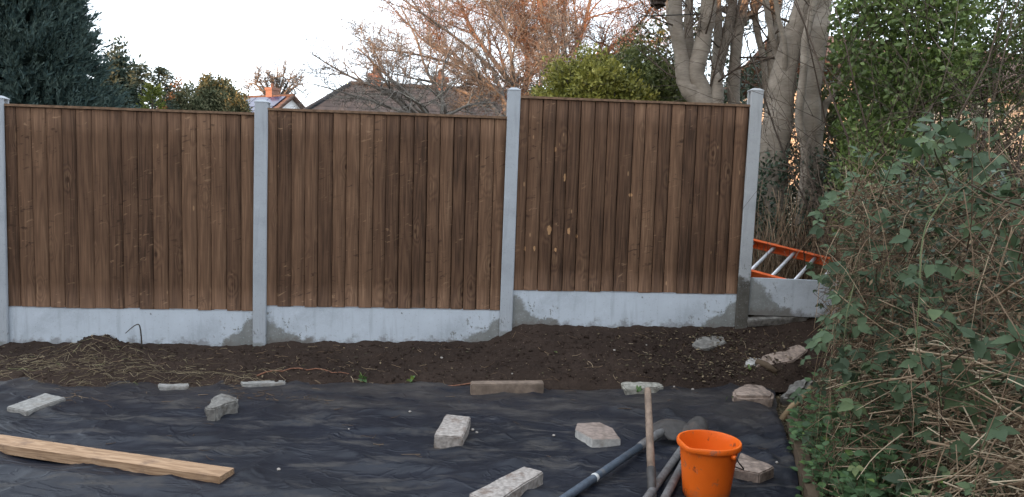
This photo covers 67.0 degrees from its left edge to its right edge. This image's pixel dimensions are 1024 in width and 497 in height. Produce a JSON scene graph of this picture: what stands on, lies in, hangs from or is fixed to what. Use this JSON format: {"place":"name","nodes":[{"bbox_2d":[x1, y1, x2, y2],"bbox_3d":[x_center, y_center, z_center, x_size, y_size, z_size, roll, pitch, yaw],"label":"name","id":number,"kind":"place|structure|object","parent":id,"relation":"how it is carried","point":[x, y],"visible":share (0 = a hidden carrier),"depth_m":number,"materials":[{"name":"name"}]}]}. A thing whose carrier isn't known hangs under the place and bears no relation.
{"place":"outdoors","nodes":[
{"label":"outdoors","id":0,"kind":"place"},
{"bbox_2d":[240,53,309,97],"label":"distant bare tree","id":1,"kind":"object","parent":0,"point":[277,80],"visible":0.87,"depth_m":56.42,"materials":[{"name":"grey plant"}]},
{"bbox_2d":[0,317,838,391],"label":"soil","id":2,"kind":"structure","parent":0,"point":[806,328],"depth_m":5.82,"materials":[{"name":"brown soil"}]},
{"bbox_2d":[8,306,252,345],"bbox_3d":[-2.931,0.615,5.993,1.861,0.305,0.038,1,5,-4],"label":"gravel board","id":3,"kind":"object","parent":2,"relation":"on","point":[58,325],"visible":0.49,"depth_m":5.97,"materials":[{"name":"concrete"}]},
{"bbox_2d":[4,103,253,310],"bbox_3d":[-2.896,-0.297,5.912,1.870,1.528,0.072,1,5,-4],"label":"fence panel","id":4,"kind":"object","parent":3,"relation":"on","point":[118,208],"visible":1,"depth_m":5.88,"materials":[{"name":"brown wood"}]},
{"bbox_2d":[126,324,142,348],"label":"bent twig","id":5,"kind":"object","parent":2,"relation":"on","point":[140,334],"visible":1,"depth_m":5.71,"materials":[{"name":"wood"}]},
{"bbox_2d":[0,333,283,388],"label":"dry grass","id":6,"kind":"structure","parent":2,"relation":"on","point":[128,367],"depth_m":5.42,"materials":[{"name":"plant"}]},
{"bbox_2d":[253,99,270,345],"bbox_3d":[-1.947,-0.021,6.009,0.104,2.242,0.098,2,5,-4],"label":"concrete post","id":7,"kind":"object","parent":2,"relation":"in","point":[261,107],"visible":0.66,"depth_m":5.95,"materials":[{"name":"grey concrete"}]},
{"bbox_2d":[241,380,285,386],"bbox_3d":[-1.724,0.954,5.350,0.313,0.074,0.109,1,5,-15],"label":"edging block","id":8,"kind":"object","parent":2,"relation":"on","point":[266,383],"depth_m":5.31,"materials":[{"name":"grey concrete"}]},
{"bbox_2d":[257,368,348,375],"bbox_3d":[-1.486,0.880,5.539,0.633,0.032,0.173,1,5,-9],"label":"root","id":9,"kind":"object","parent":2,"relation":"on","point":[296,368],"visible":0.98,"depth_m":5.53,"materials":[{"name":"brown wood"}]},
{"bbox_2d":[357,371,366,381],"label":"green sprig","id":10,"kind":"object","parent":2,"relation":"on","point":[363,379],"visible":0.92,"depth_m":5.44,"materials":[{"name":"green plant"}]},
{"bbox_2d":[266,305,499,343],"bbox_3d":[-1.012,0.621,6.135,1.861,0.305,0.038,1,5,-4],"label":"gravel board","id":11,"kind":"object","parent":2,"relation":"on","point":[302,324],"visible":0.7,"depth_m":6.11,"materials":[{"name":"concrete"}]},
{"bbox_2d":[267,108,506,309],"bbox_3d":[-0.978,-0.292,6.053,1.869,1.528,0.072,1,5,-4],"label":"fence panel","id":12,"kind":"object","parent":11,"relation":"on","point":[367,209],"visible":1,"depth_m":6.03,"materials":[{"name":"brown wood"}]},
{"bbox_2d":[499,87,520,336],"bbox_3d":[-0.025,-0.118,6.141,0.104,2.284,0.098,2,5,-4],"label":"concrete post","id":13,"kind":"object","parent":2,"relation":"in","point":[510,200],"visible":0.73,"depth_m":6.08,"materials":[{"name":"grey concrete"}]},
{"bbox_2d":[512,290,736,327],"bbox_3d":[0.911,0.503,6.265,1.861,0.305,0.040,1,5,-4],"label":"gravel board","id":14,"kind":"object","parent":2,"relation":"on","point":[612,309],"visible":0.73,"depth_m":6.24,"materials":[{"name":"concrete"}]},
{"bbox_2d":[513,96,749,293],"bbox_3d":[0.945,-0.409,6.184,1.869,1.527,0.072,1,5,-4],"label":"fence panel","id":15,"kind":"object","parent":14,"relation":"on","point":[642,196],"visible":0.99,"depth_m":6.16,"materials":[{"name":"brown wood"}]},
{"bbox_2d":[692,336,725,350],"bbox_3d":[1.566,0.766,6.167,0.292,0.074,0.241,3,25,0],"label":"rubble lump","id":16,"kind":"object","parent":2,"relation":"on","point":[704,343],"visible":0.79,"depth_m":6.13,"materials":[{"name":"grey stone"}]},
{"bbox_2d":[744,358,759,366],"bbox_3d":[1.861,0.907,6.022,0.179,0.093,0.165,5,25,0],"label":"rubble lump","id":17,"kind":"object","parent":2,"relation":"on","point":[751,363],"visible":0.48,"depth_m":5.98,"materials":[{"name":"white stone"}]},
{"bbox_2d":[755,358,777,373],"bbox_3d":[1.951,0.902,5.933,0.175,0.104,0.052,6,6,35],"label":"log","id":18,"kind":"object","parent":2,"relation":"on","point":[767,365],"visible":1,"depth_m":5.91,"materials":[{"name":"brown wood"}]},
{"bbox_2d":[747,315,808,326],"bbox_3d":[2.181,0.580,6.393,0.637,0.083,0.217,3,25,0],"label":"rubble lump","id":19,"kind":"object","parent":2,"relation":"on","point":[758,320],"visible":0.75,"depth_m":6.34,"materials":[{"name":"grey stone"}]},
{"bbox_2d":[756,345,807,366],"bbox_3d":[2.111,0.878,6.084,0.490,0.110,0.297,-1,25,0],"label":"rubble lump","id":20,"kind":"object","parent":2,"relation":"on","point":[797,352],"visible":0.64,"depth_m":6.06,"materials":[{"name":"stone"}]},
{"bbox_2d":[748,277,855,316],"bbox_3d":[2.396,0.408,6.366,0.980,0.305,0.038,3,5,-4],"label":"gravel board","id":21,"kind":"object","parent":2,"relation":"on","point":[783,297],"visible":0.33,"depth_m":6.33,"materials":[{"name":"concrete"}]},
{"bbox_2d":[87,0,1022,107],"label":"sky","id":22,"kind":"structure","parent":0,"point":[188,38],"materials":[{"name":"white"}]},
{"bbox_2d":[449,291,1023,496],"bbox_3d":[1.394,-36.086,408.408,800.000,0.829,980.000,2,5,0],"label":"ground","id":23,"kind":"structure","parent":0,"point":[916,464],"depth_m":3.84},
{"bbox_2d":[0,95,9,345],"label":"concrete post","id":24,"kind":"object","parent":23,"relation":"on","point":[4,324],"visible":0.57,"depth_m":5.82,"materials":[{"name":"grey concrete"}]},
{"bbox_2d":[0,0,142,107],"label":"cypress tree","id":25,"kind":"object","parent":23,"relation":"on","point":[47,47],"visible":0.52,"depth_m":14.09,"materials":[{"name":"green plant"}]},
{"bbox_2d":[95,32,144,107],"bbox_3d":[-10.534,-3.353,20.792,1.728,4.906,1.866,-2,6,-37],"label":"evergreen tree","id":26,"kind":"object","parent":23,"relation":"on","point":[121,61],"visible":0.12,"depth_m":20.52,"materials":[{"name":"green plant"}]},
{"bbox_2d":[122,60,156,107],"bbox_3d":[-9.727,-2.857,20.328,1.517,4.243,1.551,2,5,0],"label":"narrow conifer","id":27,"kind":"object","parent":23,"relation":"on","point":[139,70],"visible":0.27,"depth_m":20.11,"materials":[{"name":"green plant"}]},
{"bbox_2d":[136,82,166,108],"bbox_3d":[-8.767,-2.318,18.905,1.265,3.503,1.230,2,5,0],"label":"yellow conifer","id":28,"kind":"object","parent":23,"relation":"on","point":[154,91],"visible":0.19,"depth_m":18.72,"materials":[{"name":"green plant"}]},
{"bbox_2d":[138,66,179,109],"bbox_3d":[-9.252,-2.748,20.356,1.496,4.059,1.645,2,5,0],"label":"narrow conifer","id":29,"kind":"object","parent":23,"relation":"on","point":[163,72],"visible":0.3,"depth_m":20.17,"materials":[{"name":"green plant"}]},
{"bbox_2d":[156,75,183,108],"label":"orange topped shrub","id":30,"kind":"object","parent":23,"relation":"on","point":[174,85],"visible":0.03,"depth_m":23.60,"materials":[{"name":"green plant"}]},
{"bbox_2d":[158,383,188,389],"bbox_3d":[-2.271,0.947,5.188,0.204,0.072,0.088,1,5,-13],"label":"edging block","id":31,"kind":"object","parent":23,"relation":"on","point":[183,386],"depth_m":5.16,"materials":[{"name":"grey concrete"}]},
{"bbox_2d":[168,80,210,110],"bbox_3d":[-8.908,-2.771,21.365,1.494,3.766,1.322,2,5,0],"label":"brown green shrub","id":32,"kind":"object","parent":23,"relation":"on","point":[185,97],"visible":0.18,"depth_m":21.09,"materials":[{"name":"green plant"}]},
{"bbox_2d":[194,70,242,110],"bbox_3d":[-8.526,-3.043,22.380,2.180,4.161,2.036,5,6,28],"label":"domed shrub","id":33,"kind":"object","parent":23,"relation":"on","point":[217,91],"visible":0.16,"depth_m":21.89,"materials":[{"name":"green plant"}]},
{"bbox_2d":[223,88,252,111],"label":"green shrub","id":34,"kind":"object","parent":23,"relation":"on","point":[238,104],"visible":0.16,"depth_m":20.61,"materials":[{"name":"green plant"}]},
{"bbox_2d":[244,83,304,111],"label":"solar house","id":35,"kind":"structure","parent":23,"relation":"on","point":[274,97],"depth_m":49.69,"materials":[{"name":"white tile"}]},
{"bbox_2d":[286,0,503,115],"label":"fruit tree","id":36,"kind":"object","parent":23,"relation":"on","point":[400,101],"visible":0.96,"depth_m":11.85,"materials":[{"name":"brown plant"}]},
{"bbox_2d":[0,377,799,496],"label":"ground sheet","id":37,"kind":"object","parent":23,"relation":"on","point":[312,448],"visible":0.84,"depth_m":4.34,"materials":[{"name":"black fabric"}]},
{"bbox_2d":[7,393,65,415],"bbox_3d":[-2.873,0.958,4.674,0.189,0.070,0.344,3,5,10],"label":"paver","id":38,"kind":"object","parent":37,"relation":"on","point":[27,407],"visible":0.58,"depth_m":4.63,"materials":[{"name":"grey concrete"}]},
{"bbox_2d":[0,434,233,483],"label":"plank","id":39,"kind":"object","parent":37,"relation":"on","point":[60,452],"visible":0.95,"depth_m":3.78,"materials":[{"name":"beige wood"}]},
{"bbox_2d":[204,394,238,420],"bbox_3d":[-1.759,0.974,4.694,0.185,0.128,0.290,2,5,0],"label":"rubble lump","id":40,"kind":"object","parent":37,"relation":"on","point":[218,407],"visible":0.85,"depth_m":4.66,"materials":[{"name":"grey stone"}]},
{"bbox_2d":[434,414,469,448],"bbox_3d":[-0.336,1.057,4.437,0.162,0.097,0.391,3,5,4],"label":"paver","id":41,"kind":"object","parent":37,"relation":"on","point":[452,430],"visible":0.84,"depth_m":4.32,"materials":[{"name":"grey concrete"}]},
{"bbox_2d":[469,467,542,496],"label":"paver","id":42,"kind":"object","parent":37,"relation":"on","point":[519,482],"visible":0.94,"depth_m":3.64,"materials":[{"name":"grey concrete"}]},
{"bbox_2d":[470,380,543,394],"bbox_3d":[-0.033,0.981,5.379,0.522,0.108,0.104,1,5,-10],"label":"edging block","id":43,"kind":"object","parent":37,"relation":"on","point":[492,387],"depth_m":5.33,"materials":[{"name":"beige concrete"}]},
{"bbox_2d":[575,422,620,447],"bbox_3d":[0.484,1.097,4.487,0.229,0.087,0.300,1,5,-10],"label":"broken slab","id":44,"kind":"object","parent":37,"relation":"on","point":[595,434],"depth_m":4.42,"materials":[{"name":"grey concrete"}]},
{"bbox_2d":[559,419,685,496],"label":"shovel","id":45,"kind":"object","parent":37,"relation":"on","point":[670,429],"visible":0.82,"depth_m":4.09,"materials":[{"name":"metal"}]},
{"bbox_2d":[644,387,656,496],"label":"hoe","id":46,"kind":"object","parent":37,"relation":"on","point":[651,472],"visible":0.99,"depth_m":3.84,"materials":[{"name":"brown wood"}]},
{"bbox_2d":[643,416,708,496],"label":"post hole digger","id":47,"kind":"object","parent":37,"relation":"on","point":[697,423],"visible":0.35,"depth_m":3.88,"materials":[{"name":"metal"}]},
{"bbox_2d":[677,430,743,496],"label":"bucket","id":48,"kind":"object","parent":37,"relation":"on","point":[709,459],"visible":1,"depth_m":3.63,"materials":[{"name":"orange plastic"}]},
{"bbox_2d":[732,384,773,406],"bbox_3d":[1.683,1.047,5.476,0.316,0.110,0.330,2,5,0],"label":"rubble lump","id":49,"kind":"object","parent":37,"relation":"on","point":[763,395],"visible":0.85,"depth_m":5.36,"materials":[{"name":"stone"}]},
{"bbox_2d":[733,453,773,482],"bbox_3d":[1.270,1.174,4.048,0.187,0.107,0.291,4,6,24],"label":"paver","id":50,"kind":"object","parent":37,"relation":"on","point":[755,471],"visible":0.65,"depth_m":3.96,"materials":[{"name":"concrete"}]},
{"bbox_2d":[779,385,812,421],"bbox_3d":[1.791,0.976,4.877,0.189,0.251,0.042,4,5,14],"label":"dead branch","id":51,"kind":"object","parent":37,"relation":"on","point":[783,416],"visible":0.54,"depth_m":4.87,"materials":[{"name":"beige wood"}]},
{"bbox_2d":[305,67,504,115],"bbox_3d":[0.105,-4.066,30.461,18.108,5.564,7.345,2,5,-6],"label":"bungalow","id":52,"kind":"object","parent":23,"relation":"on","point":[321,104],"visible":0.12,"depth_m":28.71,"materials":[{"name":"brown tile"}]},
{"bbox_2d":[3,327,836,491],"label":"leaf litter","id":53,"kind":"object","parent":23,"relation":"on","point":[742,373],"visible":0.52,"depth_m":5.93,"materials":[{"name":"brown plant"}]},
{"bbox_2d":[4,327,861,496],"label":"twig litter","id":54,"kind":"object","parent":23,"relation":"on","point":[386,384],"visible":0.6,"depth_m":5.45,"materials":[{"name":"plant"}]},
{"bbox_2d":[333,0,597,115],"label":"arching bare tree","id":55,"kind":"object","parent":23,"relation":"on","point":[486,65],"visible":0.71,"depth_m":13.75,"materials":[{"name":"brown plant"}]},
{"bbox_2d":[353,0,697,115],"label":"sunlit bare tree","id":56,"kind":"object","parent":23,"relation":"on","point":[528,35],"visible":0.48,"depth_m":16.05,"materials":[{"name":"brown plant"}]},
{"bbox_2d":[529,79,545,95],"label":"brown bush","id":57,"kind":"object","parent":23,"relation":"on","point":[535,87],"depth_m":10.91,"materials":[{"name":"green plant"}]},
{"bbox_2d":[527,40,660,101],"bbox_3d":[0.962,-1.108,9.548,1.952,2.962,1.944,2,5,0],"label":"yellow green bush","id":58,"kind":"object","parent":23,"relation":"on","point":[619,78],"visible":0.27,"depth_m":9.11,"materials":[{"name":"green plant"}]},
{"bbox_2d":[621,382,662,394],"bbox_3d":[0.934,1.021,5.548,0.335,0.092,0.205,1,5,-12],"label":"rubble lump","id":59,"kind":"object","parent":23,"relation":"on","point":[628,388],"visible":0.56,"depth_m":5.52,"materials":[{"name":"stone"}]},
{"bbox_2d":[636,385,642,391],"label":"green sprig","id":60,"kind":"object","parent":59,"relation":"on","point":[639,389],"visible":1,"depth_m":5.43,"materials":[{"name":"green plant"}]},
{"bbox_2d":[600,29,686,101],"bbox_3d":[1.700,-1.250,10.104,1.969,3.204,2.001,2,5,0],"label":"green bush","id":61,"kind":"object","parent":23,"relation":"on","point":[651,76],"visible":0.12,"depth_m":9.61,"materials":[{"name":"green plant"}]},
{"bbox_2d":[485,1,851,235],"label":"bare tree","id":62,"kind":"object","parent":23,"relation":"on","point":[708,59],"visible":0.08,"depth_m":10.27,"materials":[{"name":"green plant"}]},
{"bbox_2d":[586,0,825,102],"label":"pale forked tree","id":63,"kind":"object","parent":23,"relation":"on","point":[689,74],"visible":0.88,"depth_m":8.37,"materials":[{"name":"beige plant"}]},
{"bbox_2d":[650,0,666,8],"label":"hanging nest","id":64,"kind":"object","parent":63,"relation":"hanging from","point":[658,4],"visible":0.91,"depth_m":8.05,"materials":[{"name":"black"}]},
{"bbox_2d":[639,13,700,22],"bbox_3d":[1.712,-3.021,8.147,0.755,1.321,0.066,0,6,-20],"label":"wire","id":65,"kind":"object","parent":63,"relation":"attached to","point":[671,15],"visible":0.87,"depth_m":8.24,"materials":[{"name":"black metal"}]},
{"bbox_2d":[735,88,763,328],"bbox_3d":[1.900,-0.157,6.277,0.104,2.253,0.098,2,5,-4],"label":"concrete post","id":66,"kind":"object","parent":23,"relation":"on","point":[755,100],"visible":0.74,"depth_m":6.21,"materials":[{"name":"grey concrete"}]},
{"bbox_2d":[682,0,829,110],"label":"grey stemmed tree","id":67,"kind":"object","parent":23,"relation":"on","point":[735,52],"visible":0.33,"depth_m":8.87,"materials":[{"name":"beige plant"}]},
{"bbox_2d":[727,0,820,274],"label":"leaning tree","id":68,"kind":"object","parent":23,"relation":"on","point":[792,36],"visible":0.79,"depth_m":7.79,"materials":[{"name":"beige plant"}]},
{"bbox_2d":[780,378,814,405],"bbox_3d":[2.084,1.047,5.643,0.377,0.193,0.127,-3,7,-43],"label":"rubble lump","id":69,"kind":"object","parent":23,"relation":"on","point":[801,384],"visible":0.48,"depth_m":5.58,"materials":[{"name":"grey stone"}]},
{"bbox_2d":[751,239,848,278],"bbox_3d":[2.353,0.149,6.848,1.326,0.504,0.491,4,5,16],"label":"ladder","id":70,"kind":"object","parent":23,"relation":"on","point":[780,249],"visible":0.37,"depth_m":6.96,"materials":[{"name":"metal"}]},
{"bbox_2d":[752,180,852,280],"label":"dry stalks","id":71,"kind":"object","parent":23,"relation":"on","point":[790,268],"visible":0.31,"depth_m":7.20,"materials":[{"name":"plant"}]},
{"bbox_2d":[752,137,852,276],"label":"ivy undergrowth","id":72,"kind":"object","parent":23,"relation":"on","point":[793,189],"visible":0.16,"depth_m":7.65,"materials":[{"name":"brown plant"}]},
{"bbox_2d":[787,415,820,496],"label":"edge board","id":73,"kind":"object","parent":23,"relation":"on","point":[808,490],"visible":0.52,"depth_m":4.03,"materials":[{"name":"brown wood"}]},
{"bbox_2d":[641,0,1023,280],"bbox_3d":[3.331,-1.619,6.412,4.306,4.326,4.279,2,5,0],"label":"privet hedge","id":74,"kind":"object","parent":23,"relation":"on","point":[894,96],"visible":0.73,"depth_m":6.18,"materials":[{"name":"green plant"}]},
{"bbox_2d":[651,28,1020,204],"bbox_3d":[3.250,-0.948,8.086,3.491,2.679,2.547,2,5,0],"label":"shaded bush","id":75,"kind":"object","parent":23,"relation":"on","point":[824,97],"visible":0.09,"depth_m":8.21,"materials":[{"name":"green plant"}]},
{"bbox_2d":[786,372,902,452],"bbox_3d":[1.770,0.963,4.385,0.537,0.494,0.860,2,5,0],"label":"weed clump","id":76,"kind":"object","parent":23,"relation":"on","point":[804,423],"visible":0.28,"depth_m":4.41,"materials":[{"name":"green plant"}]},
{"bbox_2d":[788,391,920,496],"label":"weed clump","id":77,"kind":"object","parent":23,"relation":"on","point":[814,451],"visible":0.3,"depth_m":3.79,"materials":[{"name":"green plant"}]},
{"bbox_2d":[795,422,944,496],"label":"weed clump","id":78,"kind":"object","parent":23,"relation":"on","point":[846,476],"visible":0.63,"depth_m":3.27,"materials":[{"name":"green plant"}]},
{"bbox_2d":[724,36,1023,224],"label":"house","id":79,"kind":"structure","parent":23,"relation":"on","point":[798,71],"depth_m":18.84,"materials":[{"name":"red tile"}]},
{"bbox_2d":[725,2,1023,246],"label":"bare thorn bush","id":80,"kind":"object","parent":23,"relation":"on","point":[998,95],"visible":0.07,"depth_m":6.97,"materials":[{"name":"brown plant"}]},
{"bbox_2d":[802,359,999,462],"bbox_3d":[1.987,0.754,3.776,0.968,0.484,0.994,2,5,0],"label":"weed clump","id":81,"kind":"object","parent":23,"relation":"on","point":[815,407],"visible":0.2,"depth_m":3.78,"materials":[{"name":"green plant"}]},
{"bbox_2d":[783,0,1021,277],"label":"upright tree","id":82,"kind":"object","parent":23,"relation":"on","point":[807,77],"visible":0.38,"depth_m":7.65,"materials":[{"name":"beige plant"}]},
{"bbox_2d":[782,57,1023,291],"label":"mixed bush","id":83,"kind":"object","parent":23,"relation":"on","point":[913,163],"visible":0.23,"depth_m":6.03,"materials":[{"name":"green plant"}]},
{"bbox_2d":[789,67,1022,473],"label":"bramble bush","id":84,"kind":"object","parent":23,"relation":"on","point":[811,343],"visible":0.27,"depth_m":3.58,"materials":[{"name":"green plant"}]},
{"bbox_2d":[799,77,1023,496],"bbox_3d":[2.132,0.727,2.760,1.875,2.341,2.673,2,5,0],"label":"cut canes","id":85,"kind":"object","parent":23,"relation":"on","point":[1010,440],"visible":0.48,"depth_m":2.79,"materials":[{"name":"beige plant"}]},
{"bbox_2d":[926,440,1023,471],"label":"cane","id":86,"kind":"object","parent":85,"relation":"on","point":[941,444],"visible":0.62,"depth_m":2.56,"materials":[{"name":"brown plant"}]},
{"bbox_2d":[931,277,1023,319],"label":"cane","id":87,"kind":"object","parent":85,"relation":"on","point":[1008,288],"visible":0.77,"depth_m":2.39,"materials":[{"name":"brown plant"}]},
{"bbox_2d":[805,113,1023,278],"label":"ivy undergrowth","id":88,"kind":"object","parent":23,"relation":"on","point":[825,218],"visible":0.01,"depth_m":7.52,"materials":[{"name":"green plant"}]},
{"bbox_2d":[806,97,1023,496],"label":"bramble bush","id":89,"kind":"object","parent":23,"relation":"on","point":[1000,430],"visible":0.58,"depth_m":2.80,"materials":[{"name":"green plant"}]},
{"bbox_2d":[852,357,1023,390],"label":"cane","id":90,"kind":"object","parent":89,"relation":"on","point":[946,366],"visible":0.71,"depth_m":2.83,"materials":[{"name":"beige plant"}]},
{"bbox_2d":[832,424,1004,496],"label":"weed clump","id":91,"kind":"object","parent":23,"relation":"on","point":[875,469],"visible":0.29,"depth_m":3.16,"materials":[{"name":"green plant"}]},
{"bbox_2d":[822,365,1023,496],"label":"bramble bush","id":92,"kind":"object","parent":23,"relation":"on","point":[897,476],"visible":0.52,"depth_m":2.90,"materials":[{"name":"green plant"}]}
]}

